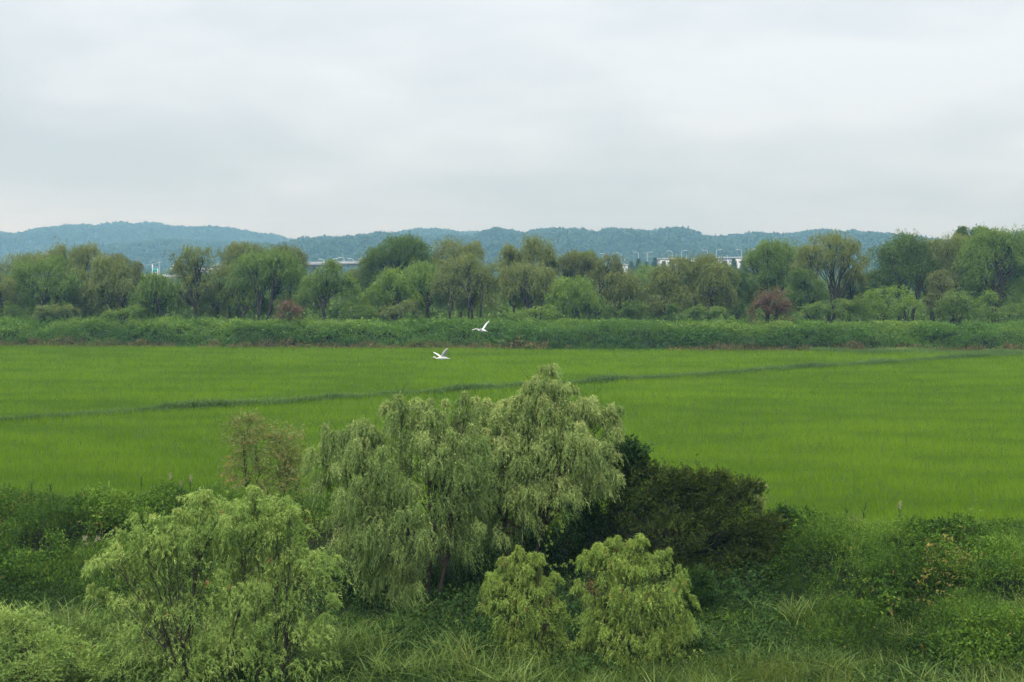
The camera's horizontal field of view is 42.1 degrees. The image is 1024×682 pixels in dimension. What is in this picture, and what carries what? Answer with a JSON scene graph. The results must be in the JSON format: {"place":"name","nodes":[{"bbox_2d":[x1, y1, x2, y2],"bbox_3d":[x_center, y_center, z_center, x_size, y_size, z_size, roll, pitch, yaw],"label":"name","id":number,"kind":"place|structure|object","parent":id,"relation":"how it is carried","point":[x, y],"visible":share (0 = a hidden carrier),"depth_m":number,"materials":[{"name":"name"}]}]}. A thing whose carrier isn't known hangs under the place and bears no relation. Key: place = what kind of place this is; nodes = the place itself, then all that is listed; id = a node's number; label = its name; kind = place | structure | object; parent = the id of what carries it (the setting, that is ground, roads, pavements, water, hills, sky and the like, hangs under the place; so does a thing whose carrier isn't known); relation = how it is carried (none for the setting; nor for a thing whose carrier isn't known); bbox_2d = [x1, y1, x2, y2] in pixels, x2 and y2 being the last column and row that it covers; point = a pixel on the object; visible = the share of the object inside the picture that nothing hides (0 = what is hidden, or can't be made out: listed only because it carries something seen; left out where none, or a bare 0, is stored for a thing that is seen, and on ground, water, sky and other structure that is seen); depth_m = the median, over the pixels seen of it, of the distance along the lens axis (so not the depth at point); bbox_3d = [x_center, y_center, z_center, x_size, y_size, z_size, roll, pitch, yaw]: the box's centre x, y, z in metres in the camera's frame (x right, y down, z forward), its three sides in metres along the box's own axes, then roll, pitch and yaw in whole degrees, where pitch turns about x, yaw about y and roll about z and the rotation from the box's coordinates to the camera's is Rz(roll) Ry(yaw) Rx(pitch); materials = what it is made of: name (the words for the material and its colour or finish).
{"place":"outdoors","nodes":[
{"label":"outdoors","id":0,"kind":"place"},
{"bbox_2d":[3,228,242,254],"bbox_3d":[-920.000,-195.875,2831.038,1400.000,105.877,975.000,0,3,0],"label":"hill","id":1,"kind":"structure","parent":0,"point":[45,242],"depth_m":2620.75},
{"bbox_2d":[0,221,291,256],"bbox_3d":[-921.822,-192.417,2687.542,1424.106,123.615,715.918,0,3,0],"label":"hill forest","id":2,"kind":"object","parent":1,"relation":"on","point":[100,233],"visible":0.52,"depth_m":2709.17,"materials":[{"name":"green plant"}]},
{"bbox_2d":[431,348,450,359],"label":"egret","id":3,"kind":"object","parent":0,"point":[442,357],"visible":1,"depth_m":82.11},
{"bbox_2d":[472,321,488,331],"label":"egret","id":4,"kind":"object","parent":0,"point":[482,329],"visible":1,"depth_m":80.10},
{"bbox_2d":[0,293,1023,681],"bbox_3d":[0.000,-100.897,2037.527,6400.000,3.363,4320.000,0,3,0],"label":"ground","id":5,"kind":"structure","parent":0,"point":[332,535],"depth_m":53.60,"materials":[{"name":"plant"}]},
{"bbox_2d":[0,271,22,316],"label":"willow tree","id":6,"kind":"object","parent":5,"relation":"on","point":[8,294],"visible":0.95,"depth_m":192.59,"materials":[{"name":"green plant"}]},
{"bbox_2d":[0,304,33,318],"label":"shrub","id":7,"kind":"object","parent":5,"relation":"on","point":[14,309],"visible":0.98,"depth_m":190.38,"materials":[{"name":"green plant"}]},
{"bbox_2d":[0,249,49,311],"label":"willow tree","id":8,"kind":"object","parent":5,"relation":"on","point":[8,265],"visible":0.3,"depth_m":223.53,"materials":[{"name":"green plant"}]},
{"bbox_2d":[2,252,86,319],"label":"willow tree","id":9,"kind":"object","parent":5,"relation":"on","point":[47,287],"visible":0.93,"depth_m":195.05,"materials":[{"name":"green plant"}]},
{"bbox_2d":[28,303,81,320],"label":"shrub","id":10,"kind":"object","parent":5,"relation":"on","point":[53,312],"visible":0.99,"depth_m":187.71,"materials":[{"name":"green plant"}]},
{"bbox_2d":[0,599,127,681],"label":"willow shrub","id":11,"kind":"object","parent":5,"relation":"on","point":[50,653],"visible":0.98,"depth_m":35.79,"materials":[{"name":"green plant"}]},
{"bbox_2d":[32,234,104,314],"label":"willow tree","id":12,"kind":"object","parent":5,"relation":"on","point":[81,256],"visible":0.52,"depth_m":227.35,"materials":[{"name":"green plant"}]},
{"bbox_2d":[47,264,117,318],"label":"willow tree","id":13,"kind":"object","parent":5,"relation":"on","point":[77,304],"visible":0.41,"depth_m":198.42,"materials":[{"name":"green plant"}]},
{"bbox_2d":[70,535,99,567],"bbox_3d":[-16.348,8.082,50.693,2.664,1.590,2.495,0,3,0],"label":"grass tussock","id":14,"kind":"object","parent":5,"relation":"on","point":[89,544],"depth_m":50.42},
{"bbox_2d":[79,251,144,318],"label":"willow tree","id":15,"kind":"object","parent":5,"relation":"on","point":[111,286],"visible":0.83,"depth_m":195.81,"materials":[{"name":"green plant"}]},
{"bbox_2d":[100,304,146,326],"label":"shrub","id":16,"kind":"object","parent":5,"relation":"on","point":[128,310],"visible":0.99,"depth_m":186.81,"materials":[{"name":"green plant"}]},
{"bbox_2d":[103,251,145,319],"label":"willow tree","id":17,"kind":"object","parent":5,"relation":"on","point":[136,266],"visible":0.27,"depth_m":214.74,"materials":[{"name":"green plant"}]},
{"bbox_2d":[128,270,188,327],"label":"willow tree","id":18,"kind":"object","parent":5,"relation":"on","point":[154,291],"visible":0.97,"depth_m":190.77,"materials":[{"name":"green plant"}]},
{"bbox_2d":[162,242,221,318],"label":"willow tree","id":19,"kind":"object","parent":5,"relation":"on","point":[179,268],"visible":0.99,"depth_m":192.45,"materials":[{"name":"green plant"}]},
{"bbox_2d":[190,259,240,318],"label":"willow tree","id":20,"kind":"object","parent":5,"relation":"on","point":[216,307],"visible":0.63,"depth_m":196.17,"materials":[{"name":"green plant"}]},
{"bbox_2d":[78,479,354,681],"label":"willow tree","id":21,"kind":"object","parent":5,"relation":"on","point":[194,651],"visible":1,"depth_m":36.15,"materials":[{"name":"green plant"}]},
{"bbox_2d":[215,240,268,278],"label":"willow tree","id":22,"kind":"object","parent":5,"relation":"on","point":[234,248],"visible":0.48,"depth_m":233.17,"materials":[{"name":"green plant"}]},
{"bbox_2d":[207,243,311,320],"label":"willow tree","id":23,"kind":"object","parent":5,"relation":"on","point":[249,294],"visible":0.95,"depth_m":194.28,"materials":[{"name":"green plant"}]},
{"bbox_2d":[211,407,316,505],"bbox_3d":[-10.784,5.370,58.533,4.986,4.975,3.555,0,3,0],"label":"willow tree","id":24,"kind":"object","parent":5,"relation":"on","point":[287,463],"visible":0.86,"depth_m":58.28,"materials":[{"name":"green plant"}]},
{"bbox_2d":[266,242,311,315],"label":"willow tree","id":25,"kind":"object","parent":5,"relation":"on","point":[302,257],"visible":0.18,"depth_m":226.44,"materials":[{"name":"green plant"}]},
{"bbox_2d":[272,297,307,329],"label":"shrub","id":26,"kind":"object","parent":5,"relation":"on","point":[294,308],"visible":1,"depth_m":182.58,"materials":[{"name":"brown plant"}]},
{"bbox_2d":[214,260,438,275],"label":"highway bridge","id":27,"kind":"structure","parent":5,"relation":"on","point":[314,265],"depth_m":614.69,"materials":[{"name":"concrete"}]},
{"bbox_2d":[292,256,363,319],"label":"willow tree","id":28,"kind":"object","parent":5,"relation":"on","point":[333,284],"visible":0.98,"depth_m":189.74,"materials":[{"name":"green plant"}]},
{"bbox_2d":[337,296,376,320],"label":"shrub","id":29,"kind":"object","parent":5,"relation":"on","point":[360,311],"visible":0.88,"depth_m":189.28,"materials":[{"name":"green plant"}]},
{"bbox_2d":[342,258,380,300],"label":"willow tree","id":30,"kind":"object","parent":5,"relation":"on","point":[355,274],"visible":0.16,"depth_m":240.38,"materials":[{"name":"green plant"}]},
{"bbox_2d":[353,265,430,322],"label":"willow tree","id":31,"kind":"object","parent":5,"relation":"on","point":[399,286],"visible":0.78,"depth_m":192.10,"materials":[{"name":"green plant"}]},
{"bbox_2d":[353,231,438,318],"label":"willow tree","id":32,"kind":"object","parent":5,"relation":"on","point":[397,252],"visible":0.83,"depth_m":208.42,"materials":[{"name":"green plant"}]},
{"bbox_2d":[375,298,423,320],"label":"shrub","id":33,"kind":"object","parent":5,"relation":"on","point":[403,308],"visible":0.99,"depth_m":185.27,"materials":[{"name":"green plant"}]},
{"bbox_2d":[297,377,508,612],"bbox_3d":[-3.743,5.556,45.042,7.317,8.551,4.707,0,3,0],"label":"willow tree","id":34,"kind":"object","parent":5,"relation":"on","point":[446,448],"visible":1,"depth_m":44.83,"materials":[{"name":"green plant"}]},
{"bbox_2d":[399,257,450,318],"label":"willow tree","id":35,"kind":"object","parent":5,"relation":"on","point":[424,278],"visible":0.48,"depth_m":194.98,"materials":[{"name":"green plant"}]},
{"bbox_2d":[318,542,536,611],"bbox_3d":[-3.023,8.660,46.223,8.153,3.208,4.448,0,3,0],"label":"bush","id":36,"kind":"object","parent":5,"relation":"on","point":[483,569],"visible":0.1,"depth_m":46.72,"materials":[{"name":"green plant"}]},
{"bbox_2d":[427,236,488,304],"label":"willow tree","id":37,"kind":"object","parent":5,"relation":"on","point":[475,246],"visible":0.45,"depth_m":226.98,"materials":[{"name":"green plant"}]},
{"bbox_2d":[426,250,506,320],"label":"willow tree","id":38,"kind":"object","parent":5,"relation":"on","point":[470,287],"visible":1,"depth_m":192.64,"materials":[{"name":"green plant"}]},
{"bbox_2d":[0,347,1023,523],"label":"rice paddy","id":39,"kind":"structure","parent":5,"relation":"on","point":[651,441],"depth_m":88.22,"materials":[{"name":"plant"}]},
{"bbox_2d":[0,344,1023,524],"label":"rice crop","id":40,"kind":"object","parent":39,"relation":"on","point":[281,361],"visible":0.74,"depth_m":99.75,"materials":[{"name":"green plant"}]},
{"bbox_2d":[0,476,1023,679],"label":"bank creepers","id":41,"kind":"object","parent":5,"relation":"on","point":[116,506],"visible":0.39,"depth_m":45.60,"materials":[{"name":"green plant"}]},
{"bbox_2d":[0,535,1023,681],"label":"undergrowth","id":42,"kind":"object","parent":5,"relation":"on","point":[737,581],"visible":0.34,"depth_m":41.37,"materials":[{"name":"green plant"}]},
{"bbox_2d":[0,311,1023,351],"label":"bank weeds","id":43,"kind":"object","parent":5,"relation":"on","point":[507,328],"visible":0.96,"depth_m":177.66,"materials":[{"name":"plant"}]},
{"bbox_2d":[0,579,1023,681],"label":"tall grass","id":44,"kind":"structure","parent":5,"relation":"on","point":[59,619],"depth_m":38.72,"materials":[{"name":"plant"}]},
{"bbox_2d":[0,346,1023,422],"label":"bund grass","id":45,"kind":"structure","parent":5,"relation":"on","point":[979,353],"depth_m":117.96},
{"bbox_2d":[0,276,1023,328],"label":"distant wood","id":46,"kind":"object","parent":5,"relation":"on","point":[334,311],"visible":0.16,"depth_m":224.73,"materials":[{"name":"green plant"}]},
{"bbox_2d":[473,539,571,669],"bbox_3d":[0.310,7.898,39.085,2.773,4.303,2.136,-2,3,-27],"label":"willow tree","id":47,"kind":"object","parent":5,"relation":"on","point":[542,615],"visible":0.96,"depth_m":39.00,"materials":[{"name":"green plant"}]},
{"bbox_2d":[492,232,560,314],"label":"willow tree","id":48,"kind":"object","parent":5,"relation":"on","point":[535,249],"visible":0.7,"depth_m":206.90,"materials":[{"name":"green plant"}]},
{"bbox_2d":[493,257,561,319],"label":"willow tree","id":49,"kind":"object","parent":5,"relation":"on","point":[525,288],"visible":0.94,"depth_m":191.51,"materials":[{"name":"green plant"}]},
{"bbox_2d":[506,303,562,320],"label":"shrub","id":50,"kind":"object","parent":5,"relation":"on","point":[551,309],"visible":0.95,"depth_m":184.62,"materials":[{"name":"green plant"}]},
{"bbox_2d":[454,347,629,575],"bbox_3d":[0.806,4.576,47.109,7.258,8.645,3.513,0,3,7],"label":"willow tree","id":51,"kind":"object","parent":5,"relation":"on","point":[537,438],"visible":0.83,"depth_m":46.90,"materials":[{"name":"green plant"}]},
{"bbox_2d":[528,511,574,569],"bbox_3d":[1.363,6.853,45.766,1.635,2.021,0.185,0,3,0],"label":"climbing vine","id":52,"kind":"object","parent":51,"relation":"attached to","point":[546,545],"visible":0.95,"depth_m":45.74,"materials":[{"name":"green plant"}]},
{"bbox_2d":[543,275,607,319],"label":"willow tree","id":53,"kind":"object","parent":5,"relation":"on","point":[569,297],"visible":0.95,"depth_m":187.13,"materials":[{"name":"green plant"}]},
{"bbox_2d":[549,247,602,319],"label":"willow tree","id":54,"kind":"object","parent":5,"relation":"on","point":[580,264],"visible":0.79,"depth_m":210.23,"materials":[{"name":"green plant"}]},
{"bbox_2d":[499,434,654,577],"bbox_3d":[2.294,6.237,49.023,6.030,5.766,2.874,0,3,0],"label":"bush","id":55,"kind":"object","parent":5,"relation":"on","point":[629,448],"visible":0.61,"depth_m":48.68,"materials":[{"name":"green plant"}]},
{"bbox_2d":[562,249,608,320],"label":"willow tree","id":56,"kind":"object","parent":5,"relation":"on","point":[588,313],"visible":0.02,"depth_m":228.55,"materials":[{"name":"green plant"}]},
{"bbox_2d":[586,251,634,319],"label":"willow tree","id":57,"kind":"object","parent":5,"relation":"on","point":[615,264],"visible":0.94,"depth_m":197.67,"materials":[{"name":"green plant"}]},
{"bbox_2d":[592,267,648,320],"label":"willow tree","id":58,"kind":"object","parent":5,"relation":"on","point":[616,294],"visible":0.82,"depth_m":196.59,"materials":[{"name":"green plant"}]},
{"bbox_2d":[593,299,650,320],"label":"shrub","id":59,"kind":"object","parent":5,"relation":"on","point":[625,305],"visible":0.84,"depth_m":186.35,"materials":[{"name":"green plant"}]},
{"bbox_2d":[562,529,703,679],"bbox_3d":[3.547,7.763,38.183,4.244,4.812,2.867,0,3,0],"label":"willow tree","id":60,"kind":"object","parent":5,"relation":"on","point":[598,552],"visible":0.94,"depth_m":38.41,"materials":[{"name":"green plant"}]},
{"bbox_2d":[631,271,649,289],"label":"willow tree","id":61,"kind":"object","parent":5,"relation":"on","point":[644,280],"visible":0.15,"depth_m":262.68,"materials":[{"name":"green plant"}]},
{"bbox_2d":[632,261,655,285],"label":"willow tree","id":62,"kind":"object","parent":5,"relation":"on","point":[646,269],"visible":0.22,"depth_m":300.83,"materials":[{"name":"green plant"}]},
{"bbox_2d":[632,253,697,321],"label":"willow tree","id":63,"kind":"object","parent":5,"relation":"on","point":[665,281],"visible":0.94,"depth_m":196.62,"materials":[{"name":"green plant"}]},
{"bbox_2d":[662,303,679,320],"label":"shrub","id":64,"kind":"object","parent":5,"relation":"on","point":[670,307],"visible":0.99,"depth_m":180.57,"materials":[{"name":"green plant"}]},
{"bbox_2d":[657,258,701,269],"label":"warehouse","id":65,"kind":"structure","parent":5,"relation":"on","point":[659,260],"depth_m":798.30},
{"bbox_2d":[587,452,795,590],"bbox_3d":[6.465,7.056,47.998,7.768,6.230,5.043,1,3,14],"label":"bush","id":66,"kind":"object","parent":5,"relation":"on","point":[691,486],"visible":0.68,"depth_m":48.13,"materials":[{"name":"green plant"}]},
{"bbox_2d":[673,562,731,617],"bbox_3d":[6.079,8.241,43.514,2.123,2.158,1.720,0,3,0],"label":"bush","id":67,"kind":"object","parent":5,"relation":"on","point":[702,585],"visible":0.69,"depth_m":43.27,"materials":[{"name":"green plant"}]},
{"bbox_2d":[676,303,730,320],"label":"shrub","id":68,"kind":"object","parent":5,"relation":"on","point":[712,310],"visible":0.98,"depth_m":186.84,"materials":[{"name":"green plant"}]},
{"bbox_2d":[667,251,744,320],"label":"willow tree","id":69,"kind":"object","parent":5,"relation":"on","point":[709,284],"visible":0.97,"depth_m":196.07,"materials":[{"name":"green plant"}]},
{"bbox_2d":[393,639,1023,681],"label":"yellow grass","id":70,"kind":"structure","parent":5,"relation":"on","point":[752,677],"depth_m":36.90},
{"bbox_2d":[716,257,748,270],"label":"warehouse","id":71,"kind":"structure","parent":5,"relation":"on","point":[737,261],"depth_m":798.40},
{"bbox_2d":[712,267,758,320],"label":"willow tree","id":72,"kind":"object","parent":5,"relation":"on","point":[741,310],"visible":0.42,"depth_m":204.40,"materials":[{"name":"green plant"}]},
{"bbox_2d":[753,485,768,513],"bbox_3d":[9.702,6.115,52.288,1.442,1.352,1.350,0,3,0],"label":"grass tussock","id":73,"kind":"object","parent":5,"relation":"on","point":[761,504],"depth_m":52.13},
{"bbox_2d":[737,236,804,320],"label":"willow tree","id":74,"kind":"object","parent":5,"relation":"on","point":[767,265],"visible":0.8,"depth_m":205.58,"materials":[{"name":"green plant"}]},
{"bbox_2d":[744,286,798,322],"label":"shrub","id":75,"kind":"object","parent":5,"relation":"on","point":[779,307],"visible":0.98,"depth_m":179.84,"materials":[{"name":"brown plant"}]},
{"bbox_2d":[756,500,815,541],"bbox_3d":[10.683,7.363,52.094,2.590,2.350,2.063,0,3,0],"label":"bush","id":76,"kind":"object","parent":5,"relation":"on","point":[784,509],"visible":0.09,"depth_m":51.77,"materials":[{"name":"green plant"}]},
{"bbox_2d":[777,266,832,320],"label":"willow tree","id":77,"kind":"object","parent":5,"relation":"on","point":[809,291],"visible":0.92,"depth_m":192.50,"materials":[{"name":"green plant"}]},
{"bbox_2d":[790,300,831,319],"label":"shrub","id":78,"kind":"object","parent":5,"relation":"on","point":[810,308],"visible":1,"depth_m":185.44,"materials":[{"name":"green plant"}]},
{"bbox_2d":[788,229,874,323],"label":"willow tree","id":79,"kind":"object","parent":5,"relation":"on","point":[829,255],"visible":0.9,"depth_m":196.98,"materials":[{"name":"green plant"}]},
{"bbox_2d":[824,295,868,321],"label":"shrub","id":80,"kind":"object","parent":5,"relation":"on","point":[852,304],"visible":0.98,"depth_m":185.23,"materials":[{"name":"green plant"}]},
{"bbox_2d":[826,266,871,323],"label":"willow tree","id":81,"kind":"object","parent":5,"relation":"on","point":[849,292],"visible":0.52,"depth_m":201.20,"materials":[{"name":"green plant"}]},
{"bbox_2d":[853,282,912,321],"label":"shrub","id":82,"kind":"object","parent":5,"relation":"on","point":[871,305],"visible":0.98,"depth_m":184.62,"materials":[{"name":"green plant"}]},
{"bbox_2d":[852,228,941,323],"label":"willow tree","id":83,"kind":"object","parent":5,"relation":"on","point":[908,267],"visible":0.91,"depth_m":200.36,"materials":[{"name":"green plant"}]},
{"bbox_2d":[886,292,927,319],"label":"shrub","id":84,"kind":"object","parent":5,"relation":"on","point":[901,307],"visible":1,"depth_m":183.14,"materials":[{"name":"green plant"}]},
{"bbox_2d":[908,235,948,321],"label":"willow tree","id":85,"kind":"object","parent":5,"relation":"on","point":[932,247],"visible":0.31,"depth_m":202.69,"materials":[{"name":"green plant"}]},
{"bbox_2d":[920,268,960,321],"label":"willow tree","id":86,"kind":"object","parent":5,"relation":"on","point":[943,280],"visible":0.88,"depth_m":190.71,"materials":[{"name":"green plant"}]},
{"bbox_2d":[926,230,978,324],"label":"willow tree","id":87,"kind":"object","parent":5,"relation":"on","point":[950,246],"visible":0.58,"depth_m":200.64,"materials":[{"name":"green plant"}]},
{"bbox_2d":[930,287,983,323],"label":"shrub","id":88,"kind":"object","parent":5,"relation":"on","point":[953,309],"visible":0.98,"depth_m":185.94,"materials":[{"name":"green plant"}]},
{"bbox_2d":[954,223,989,303],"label":"willow tree","id":89,"kind":"object","parent":5,"relation":"on","point":[962,229],"visible":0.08,"depth_m":234.91,"materials":[{"name":"green plant"}]},
{"bbox_2d":[949,222,1023,323],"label":"willow tree","id":90,"kind":"object","parent":5,"relation":"on","point":[999,250],"visible":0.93,"depth_m":195.16,"materials":[{"name":"green plant"}]},
{"bbox_2d":[969,287,1003,323],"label":"shrub","id":91,"kind":"object","parent":5,"relation":"on","point":[990,296],"visible":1,"depth_m":183.90,"materials":[{"name":"green plant"}]},
{"bbox_2d":[991,299,1023,321],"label":"shrub","id":92,"kind":"object","parent":5,"relation":"on","point":[1010,309],"visible":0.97,"depth_m":183.38,"materials":[{"name":"green plant"}]},
{"bbox_2d":[1006,232,1023,304],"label":"willow tree","id":93,"kind":"object","parent":5,"relation":"on","point":[1019,273],"visible":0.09,"depth_m":199.79,"materials":[{"name":"green plant"}]},
{"bbox_2d":[0,0,1023,239],"label":"sky","id":94,"kind":"structure","parent":0,"point":[294,119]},
{"bbox_3d":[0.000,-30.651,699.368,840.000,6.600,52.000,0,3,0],"label":"road embankment","id":95,"kind":"structure","parent":0,"visible":0},
{"bbox_2d":[3,272,1021,287],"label":"roadside scrub","id":96,"kind":"object","parent":95,"relation":"on","point":[556,277],"visible":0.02,"depth_m":688.27,"materials":[{"name":"green plant"}]},
{"bbox_2d":[627,261,634,274],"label":"conifer tree","id":97,"kind":"object","parent":95,"relation":"on","point":[631,263],"visible":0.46,"depth_m":687.07,"materials":[{"name":"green plant"}]},
{"bbox_2d":[634,258,641,271],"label":"conifer tree","id":98,"kind":"object","parent":95,"relation":"on","point":[637,263],"visible":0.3,"depth_m":687.17,"materials":[{"name":"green plant"}]},
{"bbox_2d":[650,257,657,269],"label":"conifer tree","id":99,"kind":"object","parent":95,"relation":"on","point":[654,263],"visible":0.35,"depth_m":687.11,"materials":[{"name":"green plant"}]},
{"bbox_2d":[729,258,739,270],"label":"conifer tree","id":100,"kind":"object","parent":95,"relation":"on","point":[733,263],"visible":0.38,"depth_m":687.11,"materials":[{"name":"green plant"}]},
{"bbox_3d":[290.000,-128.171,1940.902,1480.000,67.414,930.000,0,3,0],"label":"hill","id":101,"kind":"structure","parent":0,"visible":0},
{"bbox_2d":[138,225,1023,274],"bbox_3d":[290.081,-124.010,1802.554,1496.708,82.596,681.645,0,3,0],"label":"hill forest","id":102,"kind":"object","parent":101,"relation":"on","point":[649,245],"visible":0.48,"depth_m":1744.76,"materials":[{"name":"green plant"}]},
{"bbox_3d":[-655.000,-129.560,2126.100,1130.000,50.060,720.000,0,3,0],"label":"middle hill","id":103,"kind":"structure","parent":0,"visible":0},
{"bbox_2d":[0,238,274,275],"bbox_3d":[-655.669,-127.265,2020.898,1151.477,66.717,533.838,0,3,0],"label":"hill forest","id":104,"kind":"object","parent":103,"relation":"on","point":[147,253],"visible":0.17,"depth_m":1982.40,"materials":[{"name":"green plant"}]},
{"bbox_3d":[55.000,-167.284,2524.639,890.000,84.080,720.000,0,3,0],"label":"second hill","id":105,"kind":"structure","parent":0,"visible":0},
{"bbox_2d":[390,227,478,235],"bbox_3d":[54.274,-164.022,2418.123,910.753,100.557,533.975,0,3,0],"label":"second hill forest","id":106,"kind":"object","parent":105,"relation":"on","point":[432,231],"visible":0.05,"depth_m":2539.09,"materials":[{"name":"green plant"}]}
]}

